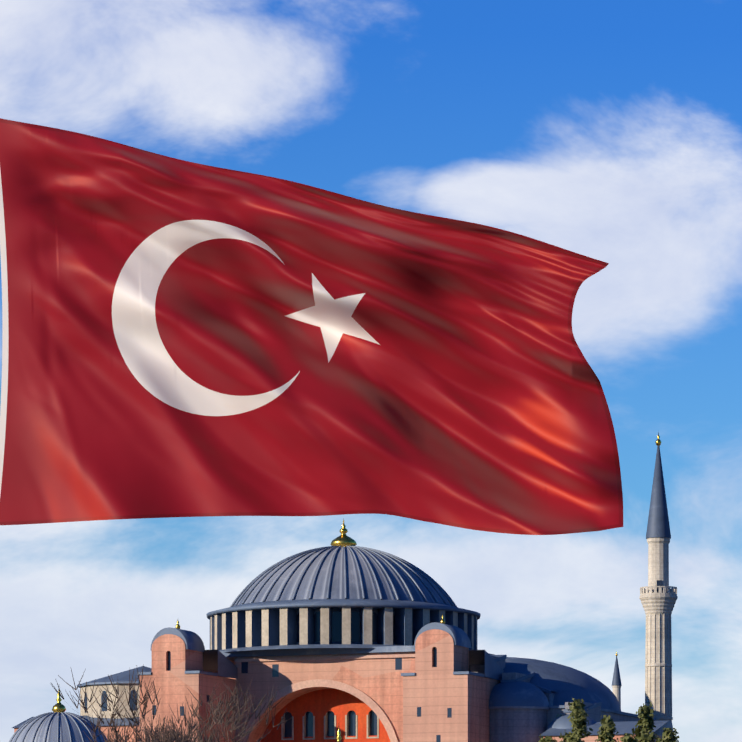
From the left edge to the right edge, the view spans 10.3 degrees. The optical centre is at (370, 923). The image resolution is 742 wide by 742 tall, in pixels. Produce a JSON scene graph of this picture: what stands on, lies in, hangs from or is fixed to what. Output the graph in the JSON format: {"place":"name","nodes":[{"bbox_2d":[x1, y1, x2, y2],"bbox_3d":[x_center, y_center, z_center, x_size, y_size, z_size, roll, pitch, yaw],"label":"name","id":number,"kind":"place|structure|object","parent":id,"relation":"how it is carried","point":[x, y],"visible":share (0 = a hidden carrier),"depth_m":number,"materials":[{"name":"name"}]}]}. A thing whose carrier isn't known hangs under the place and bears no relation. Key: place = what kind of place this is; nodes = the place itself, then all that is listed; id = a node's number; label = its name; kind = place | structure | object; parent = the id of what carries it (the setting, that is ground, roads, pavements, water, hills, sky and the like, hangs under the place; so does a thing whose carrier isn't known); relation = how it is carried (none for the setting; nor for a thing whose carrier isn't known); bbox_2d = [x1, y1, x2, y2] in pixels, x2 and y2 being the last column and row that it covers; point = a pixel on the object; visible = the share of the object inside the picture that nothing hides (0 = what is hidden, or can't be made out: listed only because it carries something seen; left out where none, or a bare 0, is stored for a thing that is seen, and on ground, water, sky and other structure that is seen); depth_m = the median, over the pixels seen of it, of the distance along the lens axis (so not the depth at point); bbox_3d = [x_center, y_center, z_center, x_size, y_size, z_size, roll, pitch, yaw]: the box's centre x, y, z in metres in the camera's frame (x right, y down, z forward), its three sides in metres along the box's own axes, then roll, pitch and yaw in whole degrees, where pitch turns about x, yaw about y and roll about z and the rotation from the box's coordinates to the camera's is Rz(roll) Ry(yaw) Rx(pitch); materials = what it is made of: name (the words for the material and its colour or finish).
{"place":"outdoors","nodes":[
{"label":"outdoors","id":0,"kind":"place"},
{"bbox_2d":[9,689,107,741],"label":"small dome","id":1,"kind":"structure","parent":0,"point":[58,724],"depth_m":436.20,"materials":[{"name":"grey metal"}]},
{"bbox_2d":[137,599,503,741],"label":"mosque building","id":2,"kind":"structure","parent":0,"point":[369,670],"depth_m":525.73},
{"bbox_2d":[230,519,456,606],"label":"dome","id":3,"kind":"structure","parent":2,"relation":"attached to","point":[343,566],"depth_m":532.66,"materials":[{"name":"metal"}]},
{"bbox_2d":[336,726,341,741],"bbox_3d":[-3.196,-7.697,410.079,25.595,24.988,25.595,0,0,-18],"label":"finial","id":4,"kind":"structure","parent":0,"point":[338,738],"depth_m":410.03,"materials":[{"name":"gold metal"}]},
{"bbox_2d":[0,0,741,741],"label":"sky","id":5,"kind":"structure","parent":0,"point":[608,131],"materials":[{"name":"blue"}]},
{"label":"ground","id":6,"kind":"structure","parent":0,"visible":0},
{"bbox_2d":[90,712,208,741],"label":"bare tree","id":7,"kind":"object","parent":6,"relation":"on","point":[156,730],"visible":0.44,"depth_m":342.79,"materials":[{"name":"brown plant"}]},
{"bbox_2d":[50,665,291,741],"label":"bare tree","id":8,"kind":"object","parent":6,"relation":"on","point":[136,721],"visible":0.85,"depth_m":327.23,"materials":[{"name":"brown plant"}]},
{"bbox_2d":[83,688,269,741],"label":"bare tree","id":9,"kind":"object","parent":6,"relation":"on","point":[221,715],"visible":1,"depth_m":319.87,"materials":[{"name":"brown plant"}]},
{"bbox_2d":[12,655,667,741],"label":"mosque side buildings","id":10,"kind":"structure","parent":6,"relation":"on","point":[529,699],"depth_m":521.37,"materials":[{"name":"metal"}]},
{"bbox_2d":[538,734,556,741],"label":"conifer tree","id":11,"kind":"object","parent":6,"relation":"on","point":[547,739],"visible":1,"depth_m":315.30,"materials":[{"name":"green plant"}]},
{"bbox_2d":[559,698,592,741],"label":"conifer tree","id":12,"kind":"object","parent":6,"relation":"on","point":[578,719],"visible":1,"depth_m":330.04,"materials":[{"name":"green plant"}]},
{"bbox_2d":[595,715,618,741],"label":"conifer tree","id":13,"kind":"object","parent":6,"relation":"on","point":[607,728],"visible":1,"depth_m":322.30,"materials":[{"name":"green plant"}]},
{"bbox_2d":[612,651,621,706],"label":"minaret","id":14,"kind":"object","parent":6,"relation":"on","point":[616,684],"visible":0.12,"depth_m":1401.35,"materials":[{"name":"stone"}]},
{"bbox_2d":[620,733,637,741],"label":"conifer tree","id":15,"kind":"object","parent":6,"relation":"on","point":[627,737],"visible":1,"depth_m":310.32,"materials":[{"name":"green plant"}]},
{"bbox_2d":[632,702,656,741],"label":"conifer tree","id":16,"kind":"object","parent":6,"relation":"on","point":[645,723],"visible":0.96,"depth_m":338.21,"materials":[{"name":"green plant"}]},
{"bbox_2d":[639,431,677,735],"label":"minaret","id":17,"kind":"object","parent":6,"relation":"on","point":[658,597],"visible":0.96,"depth_m":544.83,"materials":[{"name":"stone"}]},
{"bbox_2d":[656,728,679,741],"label":"conifer tree","id":18,"kind":"object","parent":6,"relation":"on","point":[668,735],"visible":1,"depth_m":318.29,"materials":[{"name":"green plant"}]},
{"bbox_3d":[-3.918,-3.226,39.962,0.383,10.456,0.320,0,0,-1],"label":"flag pole","id":19,"kind":"object","parent":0,"visible":0},
{"bbox_3d":[-3.769,-3.690,39.958,0.188,8.883,0.031,0,0,-1],"label":"halyard","id":20,"kind":"object","parent":19,"relation":"attached to","visible":0},
{"bbox_2d":[0,118,622,534],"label":"flag","id":21,"kind":"object","parent":20,"relation":"attached to","point":[180,338],"visible":1,"depth_m":39.54,"materials":[{"name":"fabric"}]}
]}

